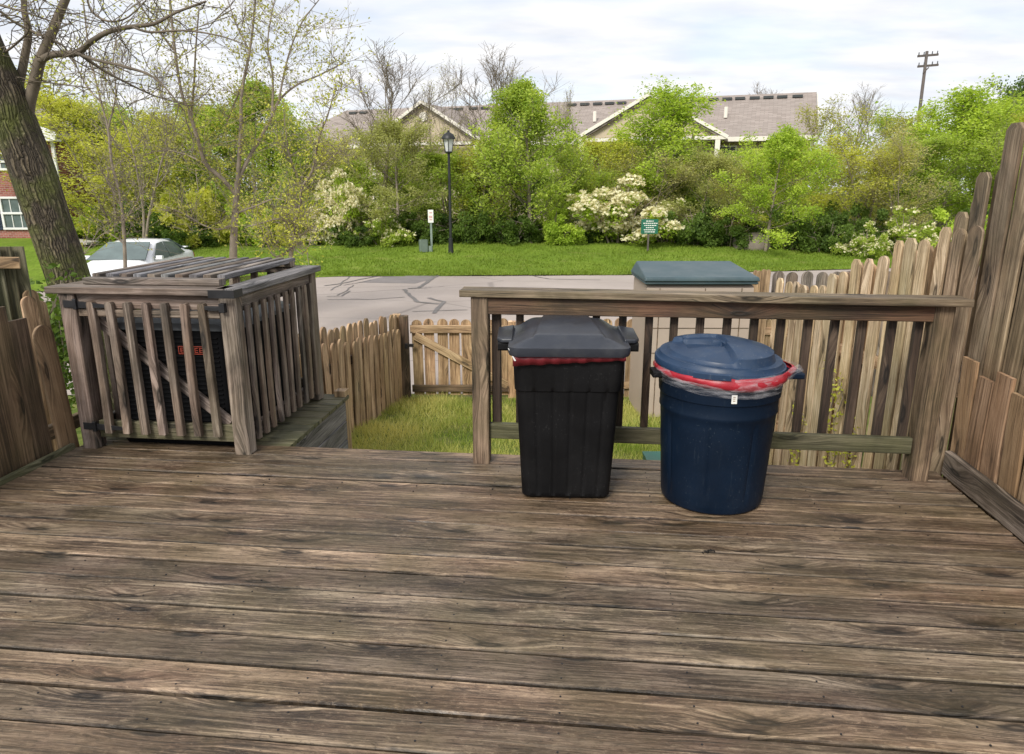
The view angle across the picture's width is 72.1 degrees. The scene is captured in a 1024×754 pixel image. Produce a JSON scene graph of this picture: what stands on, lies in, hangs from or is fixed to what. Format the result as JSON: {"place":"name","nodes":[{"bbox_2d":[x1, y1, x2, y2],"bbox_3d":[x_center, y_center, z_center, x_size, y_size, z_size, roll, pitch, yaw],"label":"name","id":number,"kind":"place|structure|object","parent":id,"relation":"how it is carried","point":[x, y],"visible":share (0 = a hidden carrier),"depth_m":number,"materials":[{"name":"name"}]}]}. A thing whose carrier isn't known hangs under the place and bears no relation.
{"place":"outdoors","nodes":[
{"label":"outdoors","id":0,"kind":"place"},
{"bbox_2d":[0,230,981,290],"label":"lawn","id":1,"kind":"structure","parent":0,"point":[35,271],"depth_m":24.41,"materials":[{"name":"green plant"}]},
{"bbox_2d":[15,55,82,102],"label":"leafy tree","id":2,"kind":"object","parent":1,"relation":"on","point":[52,76],"visible":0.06,"depth_m":32.91,"materials":[{"name":"green plant"}]},
{"bbox_2d":[0,89,140,213],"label":"leafy tree","id":3,"kind":"object","parent":1,"relation":"on","point":[61,106],"visible":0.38,"depth_m":28.95,"materials":[{"name":"green plant"}]},
{"bbox_2d":[35,113,179,241],"bbox_3d":[-15.197,-7.301,26.484,4.554,4.755,5.840,-3,15,-13],"label":"leafy tree","id":4,"kind":"object","parent":1,"relation":"on","point":[73,150],"visible":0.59,"depth_m":25.70,"materials":[{"name":"green plant"}]},
{"bbox_2d":[75,204,141,242],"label":"shrub","id":5,"kind":"object","parent":1,"relation":"on","point":[100,232],"visible":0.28,"depth_m":27.04,"materials":[{"name":"green plant"}]},
{"bbox_2d":[53,101,202,218],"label":"leafy tree","id":6,"kind":"object","parent":1,"relation":"on","point":[115,117],"visible":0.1,"depth_m":30.88,"materials":[{"name":"green plant"}]},
{"bbox_2d":[76,33,203,237],"bbox_3d":[-12.006,-7.233,22.868,4.194,7.591,2.978,6,16,22],"label":"bare tree","id":7,"kind":"object","parent":1,"relation":"on","point":[144,233],"visible":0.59,"depth_m":22.56,"materials":[{"name":"grey plant"}]},
{"bbox_2d":[115,198,197,239],"bbox_3d":[-13.578,-5.800,26.622,3.342,1.885,3.278,12,19,37],"label":"shrub","id":8,"kind":"object","parent":1,"relation":"on","point":[154,217],"visible":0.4,"depth_m":26.05,"materials":[{"name":"green plant"}]},
{"bbox_2d":[95,108,261,218],"bbox_3d":[-13.615,-8.051,28.023,5.116,5.364,5.590,13,20,39],"label":"leafy tree","id":9,"kind":"object","parent":1,"relation":"on","point":[166,181],"visible":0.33,"depth_m":27.35,"materials":[{"name":"green plant"}]},
{"bbox_2d":[145,222,218,248],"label":"shrub","id":10,"kind":"object","parent":1,"relation":"on","point":[209,241],"visible":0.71,"depth_m":25.49,"materials":[{"name":"green plant"}]},
{"bbox_2d":[148,171,264,247],"bbox_3d":[-11.519,-6.309,26.582,3.549,2.970,3.989,5,16,18],"label":"shrub","id":11,"kind":"object","parent":1,"relation":"on","point":[203,200],"visible":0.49,"depth_m":25.96,"materials":[{"name":"green plant"}]},
{"bbox_2d":[137,97,277,218],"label":"leafy tree","id":12,"kind":"object","parent":1,"relation":"on","point":[210,113],"visible":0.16,"depth_m":29.30,"materials":[{"name":"green plant"}]},
{"bbox_2d":[171,75,317,211],"bbox_3d":[-10.979,-9.048,29.462,5.779,6.630,6.513,14,20,41],"label":"leafy tree","id":13,"kind":"object","parent":1,"relation":"on","point":[249,111],"visible":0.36,"depth_m":28.57,"materials":[{"name":"green plant"}]},
{"bbox_2d":[210,201,286,246],"bbox_3d":[-9.807,-5.791,26.795,2.766,1.808,2.307,10,18,33],"label":"shrub","id":14,"kind":"object","parent":1,"relation":"on","point":[243,239],"visible":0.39,"depth_m":26.15,"materials":[{"name":"green plant"}]},
{"bbox_2d":[250,198,310,246],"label":"shrub","id":15,"kind":"object","parent":1,"relation":"on","point":[283,232],"visible":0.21,"depth_m":26.05,"materials":[{"name":"green plant"}]},
{"bbox_2d":[245,100,338,222],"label":"leafy tree","id":16,"kind":"object","parent":1,"relation":"on","point":[293,157],"visible":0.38,"depth_m":27.50,"materials":[{"name":"green plant"}]},
{"bbox_2d":[296,206,333,244],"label":"flowering shrub","id":17,"kind":"object","parent":1,"relation":"on","point":[319,235],"visible":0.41,"depth_m":26.23,"materials":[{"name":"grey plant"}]},
{"bbox_2d":[302,126,375,213],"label":"leafy tree","id":18,"kind":"object","parent":1,"relation":"on","point":[343,150],"visible":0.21,"depth_m":28.48,"materials":[{"name":"green plant"}]},
{"bbox_2d":[310,166,378,244],"bbox_3d":[-6.513,-6.459,26.822,2.699,3.079,2.541,3,15,12],"label":"flowering shrub","id":19,"kind":"object","parent":1,"relation":"on","point":[339,215],"visible":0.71,"depth_m":26.36,"materials":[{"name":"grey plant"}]},
{"bbox_2d":[329,222,378,247],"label":"shrub","id":20,"kind":"object","parent":1,"relation":"on","point":[348,239],"visible":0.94,"depth_m":26.05,"materials":[{"name":"green plant"}]},
{"bbox_2d":[313,157,406,225],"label":"leafy tree","id":21,"kind":"object","parent":1,"relation":"on","point":[367,182],"visible":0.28,"depth_m":27.85,"materials":[{"name":"green plant"}]},
{"bbox_2d":[353,202,416,246],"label":"flowering shrub","id":22,"kind":"object","parent":1,"relation":"on","point":[392,231],"visible":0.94,"depth_m":26.07,"materials":[{"name":"green plant"}]},
{"bbox_2d":[316,36,472,205],"bbox_3d":[-4.900,-9.328,28.376,5.926,7.722,5.118,-5,16,-19],"label":"bare tree","id":23,"kind":"object","parent":1,"relation":"on","point":[386,73],"visible":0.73,"depth_m":27.37,"materials":[{"name":"grey plant"}]},
{"bbox_2d":[332,102,459,242],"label":"leafy tree","id":24,"kind":"object","parent":1,"relation":"on","point":[397,135],"visible":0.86,"depth_m":26.14,"materials":[{"name":"green plant"}]},
{"bbox_2d":[364,145,446,233],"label":"leafy tree","id":25,"kind":"object","parent":1,"relation":"on","point":[404,189],"visible":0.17,"depth_m":30.39,"materials":[{"name":"green plant"}]},
{"bbox_2d":[394,206,457,244],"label":"shrub","id":26,"kind":"object","parent":1,"relation":"on","point":[420,229],"visible":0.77,"depth_m":26.76,"materials":[{"name":"green plant"}]},
{"bbox_2d":[404,53,473,212],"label":"bare tree","id":27,"kind":"object","parent":1,"relation":"on","point":[444,106],"visible":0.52,"depth_m":28.34,"materials":[{"name":"brown plant"}]},
{"bbox_2d":[394,149,492,226],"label":"leafy tree","id":28,"kind":"object","parent":1,"relation":"on","point":[439,160],"visible":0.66,"depth_m":27.07,"materials":[{"name":"green plant"}]},
{"bbox_2d":[442,130,454,252],"bbox_3d":[-2.143,-6.332,24.186,0.470,4.093,0.470,0,15,0],"label":"street lamp","id":29,"kind":"object","parent":1,"relation":"on","point":[448,137],"visible":0.99,"depth_m":24.00,"materials":[{"name":"black metal"}]},
{"bbox_2d":[433,201,495,243],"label":"shrub","id":30,"kind":"object","parent":1,"relation":"on","point":[475,231],"visible":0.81,"depth_m":26.91,"materials":[{"name":"green plant"}]},
{"bbox_2d":[433,138,532,225],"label":"leafy tree","id":31,"kind":"object","parent":1,"relation":"on","point":[466,165],"visible":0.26,"depth_m":27.80,"materials":[{"name":"green plant"}]},
{"bbox_2d":[430,42,569,236],"bbox_3d":[-0.861,-9.616,29.342,5.229,7.781,4.516,-10,18,-33],"label":"bare tree","id":32,"kind":"object","parent":1,"relation":"on","point":[493,71],"visible":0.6,"depth_m":28.39,"materials":[{"name":"grey plant"}]},
{"bbox_2d":[455,148,557,226],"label":"leafy tree","id":33,"kind":"object","parent":1,"relation":"on","point":[518,208],"visible":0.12,"depth_m":30.02,"materials":[{"name":"green plant"}]},
{"bbox_2d":[476,211,540,244],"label":"shrub","id":34,"kind":"object","parent":1,"relation":"on","point":[510,232],"visible":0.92,"depth_m":26.71,"materials":[{"name":"green plant"}]},
{"bbox_2d":[457,75,605,242],"bbox_3d":[0.743,-8.159,26.804,6.159,6.315,5.465,-6,16,-20],"label":"leafy tree","id":35,"kind":"object","parent":1,"relation":"on","point":[521,101],"visible":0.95,"depth_m":25.99,"materials":[{"name":"green plant"}]},
{"bbox_2d":[550,83,581,220],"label":"bare tree","id":36,"kind":"object","parent":1,"relation":"on","point":[566,105],"visible":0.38,"depth_m":28.94,"materials":[{"name":"brown plant"}]},
{"bbox_2d":[542,207,595,245],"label":"shrub","id":37,"kind":"object","parent":1,"relation":"on","point":[554,228],"visible":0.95,"depth_m":26.39,"materials":[{"name":"green plant"}]},
{"bbox_2d":[543,148,624,223],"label":"leafy tree","id":38,"kind":"object","parent":1,"relation":"on","point":[601,178],"visible":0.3,"depth_m":28.14,"materials":[{"name":"green plant"}]},
{"bbox_2d":[557,136,660,217],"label":"leafy tree","id":39,"kind":"object","parent":1,"relation":"on","point":[601,150],"visible":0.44,"depth_m":28.78,"materials":[{"name":"green plant"}]},
{"bbox_2d":[565,173,684,244],"bbox_3d":[4.122,-6.430,27.128,4.315,2.822,4.583,0,15,-1],"label":"flowering shrub","id":40,"kind":"object","parent":1,"relation":"on","point":[610,214],"visible":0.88,"depth_m":26.13,"materials":[{"name":"white plant"}]},
{"bbox_2d":[641,219,657,250],"bbox_3d":[4.866,-5.032,24.969,0.600,1.117,0.065,0,15,0],"label":"lawn notice sign","id":41,"kind":"object","parent":1,"relation":"on","point":[649,226],"visible":0.99,"depth_m":24.87,"materials":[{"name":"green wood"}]},
{"bbox_2d":[600,146,715,216],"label":"leafy tree","id":42,"kind":"object","parent":1,"relation":"on","point":[661,158],"visible":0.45,"depth_m":27.79,"materials":[{"name":"green plant"}]},
{"bbox_2d":[636,198,692,242],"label":"flowering shrub","id":43,"kind":"object","parent":1,"relation":"on","point":[657,239],"visible":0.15,"depth_m":27.17,"materials":[{"name":"green plant"}]},
{"bbox_2d":[607,74,725,216],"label":"leafy tree","id":44,"kind":"object","parent":1,"relation":"on","point":[679,115],"visible":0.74,"depth_m":28.23,"materials":[{"name":"green plant"}]},
{"bbox_2d":[639,150,731,227],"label":"leafy tree","id":45,"kind":"object","parent":1,"relation":"on","point":[686,189],"visible":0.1,"depth_m":29.27,"materials":[{"name":"green plant"}]},
{"bbox_2d":[664,198,731,245],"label":"shrub","id":46,"kind":"object","parent":1,"relation":"on","point":[691,234],"visible":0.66,"depth_m":26.10,"materials":[{"name":"green plant"}]},
{"bbox_2d":[653,141,764,225],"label":"leafy tree","id":47,"kind":"object","parent":1,"relation":"on","point":[720,161],"visible":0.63,"depth_m":26.70,"materials":[{"name":"green plant"}]},
{"bbox_2d":[697,211,765,248],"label":"shrub","id":48,"kind":"object","parent":1,"relation":"on","point":[737,232],"visible":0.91,"depth_m":25.75,"materials":[{"name":"green plant"}]},
{"bbox_2d":[697,159,770,235],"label":"leafy tree","id":49,"kind":"object","parent":1,"relation":"on","point":[713,196],"visible":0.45,"depth_m":25.94,"materials":[{"name":"green plant"}]},
{"bbox_2d":[732,232,770,249],"bbox_3d":[8.815,-4.859,25.814,1.374,0.906,0.986,0,15,0],"label":"boulder","id":50,"kind":"object","parent":1,"relation":"on","point":[755,245],"visible":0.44,"depth_m":25.40,"materials":[{"name":"stone"}]},
{"bbox_2d":[698,144,814,229],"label":"leafy tree","id":51,"kind":"object","parent":1,"relation":"on","point":[764,223],"visible":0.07,"depth_m":30.29,"materials":[{"name":"green plant"}]},
{"bbox_2d":[711,122,844,250],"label":"leafy tree","id":52,"kind":"object","parent":1,"relation":"on","point":[784,141],"visible":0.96,"depth_m":23.99,"materials":[{"name":"green plant"}]},
{"bbox_2d":[766,204,834,251],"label":"shrub","id":53,"kind":"object","parent":1,"relation":"on","point":[824,224],"visible":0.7,"depth_m":24.72,"materials":[{"name":"green plant"}]},
{"bbox_2d":[744,145,863,225],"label":"leafy tree","id":54,"kind":"object","parent":1,"relation":"on","point":[807,199],"visible":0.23,"depth_m":27.97,"materials":[{"name":"green plant"}]},
{"bbox_2d":[800,211,868,253],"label":"shrub","id":55,"kind":"object","parent":1,"relation":"on","point":[827,240],"visible":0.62,"depth_m":24.56,"materials":[{"name":"green plant"}]},
{"bbox_2d":[776,92,926,212],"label":"leafy tree","id":56,"kind":"object","parent":1,"relation":"on","point":[829,116],"visible":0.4,"depth_m":29.85,"materials":[{"name":"green plant"}]},
{"bbox_2d":[829,220,888,259],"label":"flowering shrub","id":57,"kind":"object","parent":1,"relation":"on","point":[866,248],"visible":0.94,"depth_m":23.71,"materials":[{"name":"green plant"}]},
{"bbox_2d":[824,199,894,243],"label":"shrub","id":58,"kind":"object","parent":1,"relation":"on","point":[881,215],"visible":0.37,"depth_m":25.22,"materials":[{"name":"green plant"}]},
{"bbox_2d":[811,133,929,228],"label":"leafy tree","id":59,"kind":"object","parent":1,"relation":"on","point":[859,157],"visible":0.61,"depth_m":25.84,"materials":[{"name":"green plant"}]},
{"bbox_2d":[836,125,956,246],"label":"leafy tree","id":60,"kind":"object","parent":1,"relation":"on","point":[893,201],"visible":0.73,"depth_m":24.97,"materials":[{"name":"green plant"}]},
{"bbox_2d":[869,205,951,255],"bbox_3d":[13.632,-4.849,23.707,2.876,1.863,2.944,-9,17,-30],"label":"flowering shrub","id":61,"kind":"object","parent":1,"relation":"on","point":[903,232],"visible":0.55,"depth_m":23.67,"materials":[{"name":"green plant"}]},
{"bbox_2d":[848,132,990,228],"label":"leafy tree","id":62,"kind":"object","parent":1,"relation":"on","point":[940,147],"visible":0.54,"depth_m":27.26,"materials":[{"name":"green plant"}]},
{"bbox_2d":[863,73,1023,226],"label":"leafy tree","id":63,"kind":"object","parent":1,"relation":"on","point":[966,110],"visible":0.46,"depth_m":28.87,"materials":[{"name":"green plant"}]},
{"bbox_2d":[929,206,987,248],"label":"shrub","id":64,"kind":"object","parent":1,"relation":"on","point":[941,214],"visible":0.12,"depth_m":24.46,"materials":[{"name":"green plant"}]},
{"bbox_2d":[920,92,1023,213],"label":"leafy tree","id":65,"kind":"object","parent":1,"relation":"on","point":[1020,110],"visible":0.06,"depth_m":31.67,"materials":[{"name":"green plant"}]},
{"bbox_2d":[945,110,1023,210],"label":"leafy tree","id":66,"kind":"object","parent":1,"relation":"on","point":[993,152],"visible":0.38,"depth_m":27.10,"materials":[{"name":"green plant"}]},
{"bbox_2d":[45,194,963,309],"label":"ground","id":67,"kind":"structure","parent":0,"point":[244,278],"depth_m":47.29,"materials":[{"name":"green plant"}]},
{"bbox_2d":[0,101,161,237],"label":"brick house","id":68,"kind":"structure","parent":67,"relation":"on","point":[13,223],"depth_m":29.27,"materials":[{"name":"brown"}]},
{"bbox_2d":[0,197,27,229],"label":"window","id":69,"kind":"structure","parent":68,"relation":"in","point":[11,216],"depth_m":29.23,"materials":[{"name":"white paint"}]},
{"bbox_2d":[0,440,1023,753],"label":"wooden deck","id":70,"kind":"structure","parent":67,"relation":"on","point":[178,598],"depth_m":2.58,"materials":[{"name":"brown wood"}]},
{"bbox_2d":[0,306,79,485],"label":"deck side fence","id":71,"kind":"object","parent":70,"relation":"attached to","point":[28,433],"visible":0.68,"depth_m":3.92,"materials":[{"name":"brown wood"}]},
{"bbox_2d":[497,315,638,497],"bbox_3d":[0.276,0.136,3.620,0.700,0.852,0.611,1,15,2],"label":"wheeled bin","id":72,"kind":"object","parent":70,"relation":"on","point":[568,373],"visible":1,"depth_m":3.38,"materials":[{"name":"black plastic"}]},
{"bbox_2d":[459,286,973,481],"bbox_3d":[0.992,0.044,3.759,2.540,0.998,0.156,2,15,7],"label":"deck railing","id":73,"kind":"object","parent":70,"relation":"on","point":[935,314],"visible":0.73,"depth_m":3.68,"materials":[{"name":"brown wood"}]},
{"bbox_2d":[649,333,804,514],"bbox_3d":[0.998,0.205,3.439,0.646,0.804,0.633,-12,19,-38],"label":"round bin","id":74,"kind":"object","parent":70,"relation":"on","point":[720,396],"visible":1,"depth_m":3.24,"materials":[{"name":"blue plastic"}]},
{"bbox_2d":[941,122,1023,543],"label":"privacy fence","id":75,"kind":"object","parent":70,"relation":"attached to","point":[983,467],"visible":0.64,"depth_m":3.40,"materials":[{"name":"brown wood"}]},
{"bbox_2d":[276,90,818,222],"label":"apartment house","id":76,"kind":"structure","parent":67,"relation":"on","point":[736,116],"depth_m":44.75,"materials":[{"name":"brown"}]},
{"bbox_2d":[125,98,1019,229],"bbox_3d":[-0.920,-10.332,35.865,70.158,7.614,12.520,0,15,0],"label":"distant wood","id":77,"kind":"object","parent":67,"relation":"on","point":[611,179],"visible":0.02,"depth_m":34.43,"materials":[{"name":"green plant"}]},
{"bbox_2d":[809,84,907,208],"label":"bare tree","id":78,"kind":"object","parent":67,"relation":"on","point":[859,105],"visible":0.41,"depth_m":35.68,"materials":[{"name":"brown plant"}]},
{"bbox_2d":[845,103,974,229],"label":"leafy tree","id":79,"kind":"object","parent":67,"relation":"on","point":[882,119],"visible":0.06,"depth_m":34.90,"materials":[{"name":"green plant"}]},
{"bbox_2d":[917,51,938,123],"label":"utility pole","id":80,"kind":"object","parent":67,"relation":"on","point":[926,55],"visible":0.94,"depth_m":55.48,"materials":[{"name":"brown wood"}]},
{"bbox_2d":[966,72,1023,196],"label":"leafy tree","id":81,"kind":"object","parent":67,"relation":"on","point":[1020,83],"visible":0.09,"depth_m":35.07,"materials":[{"name":"green plant"}]},
{"bbox_2d":[36,265,979,394],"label":"parking lot","id":82,"kind":"structure","parent":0,"point":[358,302],"depth_m":16.98,"materials":[{"name":"grey asphalt"}]},
{"bbox_2d":[33,1,180,267],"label":"young tree","id":83,"kind":"object","parent":82,"relation":"on","point":[122,220],"visible":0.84,"depth_m":10.49,"materials":[{"name":"green plant"}]},
{"bbox_2d":[85,238,194,275],"bbox_3d":[-10.850,-3.219,20.274,2.170,1.452,4.475,0,15,-1],"label":"parked car","id":84,"kind":"object","parent":82,"relation":"on","point":[109,258],"visible":0.31,"depth_m":19.62,"materials":[{"name":"white paint"}]},
{"bbox_2d":[97,0,401,284],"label":"young tree","id":85,"kind":"object","parent":82,"relation":"on","point":[234,211],"visible":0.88,"depth_m":12.21,"materials":[{"name":"green plant"}]},
{"bbox_2d":[216,57,381,276],"bbox_3d":[-3.337,-2.768,11.347,2.736,4.532,2.007,13,20,41],"label":"young tree","id":86,"kind":"object","parent":82,"relation":"on","point":[292,223],"visible":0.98,"depth_m":11.27,"materials":[{"name":"green plant"}]},
{"bbox_2d":[359,276,432,282],"bbox_3d":[-3.187,-2.763,19.824,1.775,0.002,1.742,2,15,6],"label":"asphalt patch","id":87,"kind":"object","parent":82,"relation":"on","point":[401,279],"visible":1,"depth_m":19.70,"materials":[{"name":"grey asphalt"}]},
{"bbox_2d":[324,275,595,312],"bbox_3d":[-1.241,-2.167,17.591,7.416,0.004,6.577,0,15,0],"label":"crack sealant","id":88,"kind":"object","parent":82,"relation":"on","point":[437,308],"visible":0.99,"depth_m":17.23,"materials":[{"name":"grey asphalt"}]},
{"bbox_2d":[68,391,955,476],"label":"yard","id":89,"kind":"structure","parent":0,"point":[80,439],"depth_m":6.81,"materials":[{"name":"green plant"}]},
{"bbox_2d":[0,246,57,450],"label":"mossy board fence","id":90,"kind":"object","parent":89,"relation":"on","point":[19,298],"visible":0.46,"depth_m":4.73,"materials":[{"name":"brown wood"}]},
{"bbox_2d":[30,261,89,427],"bbox_3d":[-3.771,-0.254,5.770,0.773,1.396,0.971,-4,16,-16],"label":"ivy shrub","id":91,"kind":"object","parent":89,"relation":"on","point":[55,317],"visible":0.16,"depth_m":5.65,"materials":[{"name":"green plant"}]},
{"bbox_2d":[0,0,257,410],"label":"leaning tree","id":92,"kind":"object","parent":89,"relation":"on","point":[33,173],"visible":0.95,"depth_m":6.24,"materials":[{"name":"brown plant"}]},
{"bbox_2d":[106,388,351,448],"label":"plank platform","id":93,"kind":"structure","parent":89,"relation":"on","point":[324,421],"depth_m":4.86,"materials":[{"name":"brown wood"}]},
{"bbox_2d":[44,257,323,454],"bbox_3d":[-1.986,-0.204,4.553,1.134,1.022,1.290,2,15,6],"label":"slatted enclosure","id":94,"kind":"object","parent":93,"relation":"on","point":[181,288],"visible":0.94,"depth_m":4.06,"materials":[{"name":"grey wood"}]},
{"bbox_2d":[117,300,295,445],"bbox_3d":[-1.954,-0.066,4.577,0.820,0.742,0.880,2,15,6],"label":"air conditioner","id":95,"kind":"object","parent":93,"relation":"on","point":[219,356],"visible":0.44,"depth_m":4.16,"materials":[{"name":"metal"}]},
{"bbox_2d":[298,314,410,432],"bbox_3d":[-1.512,0.018,6.804,0.199,1.420,3.324,2,15,7],"label":"yard picket fence","id":96,"kind":"object","parent":89,"relation":"on","point":[369,368],"visible":0.63,"depth_m":7.17,"materials":[{"name":"beige wood"}]},
{"bbox_2d":[405,318,507,394],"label":"garden gate","id":97,"kind":"structure","parent":96,"relation":"attached to","point":[442,328],"depth_m":8.39,"materials":[{"name":"beige wood"}]},
{"bbox_2d":[508,318,771,397],"bbox_3d":[1.525,-0.201,8.390,3.140,1.017,0.096,0,15,0],"label":"back picket fence","id":98,"kind":"object","parent":89,"relation":"on","point":[511,390],"visible":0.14,"depth_m":8.38,"materials":[{"name":"beige wood"}]},
{"bbox_2d":[629,261,759,417],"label":"storage shed","id":99,"kind":"structure","parent":89,"relation":"on","point":[728,276],"depth_m":7.15,"materials":[{"name":"beige plastic"}]},
{"bbox_2d":[753,269,890,395],"bbox_3d":[3.744,-0.456,8.131,2.112,1.646,0.756,0,15,0],"label":"neighbour picket fence","id":100,"kind":"object","parent":89,"relation":"on","point":[763,284],"visible":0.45,"depth_m":8.26,"materials":[{"name":"beige wood"}]},
{"bbox_2d":[768,226,984,476],"bbox_3d":[2.216,-0.020,4.643,0.092,2.005,1.812,-3,15,-11],"label":"side picket fence","id":101,"kind":"object","parent":89,"relation":"on","point":[921,270],"visible":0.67,"depth_m":4.29,"materials":[{"name":"brown wood"}]},
{"bbox_2d":[787,360,859,467],"bbox_3d":[2.132,0.343,4.812,0.119,0.950,0.762,-4,16,-13],"label":"climbing vine","id":102,"kind":"object","parent":101,"relation":"attached to","point":[833,429],"visible":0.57,"depth_m":4.71,"materials":[{"name":"green plant"}]},
{"bbox_2d":[0,0,1023,194],"label":"sky","id":103,"kind":"structure","parent":0,"point":[605,49],"materials":[{"name":"white"}]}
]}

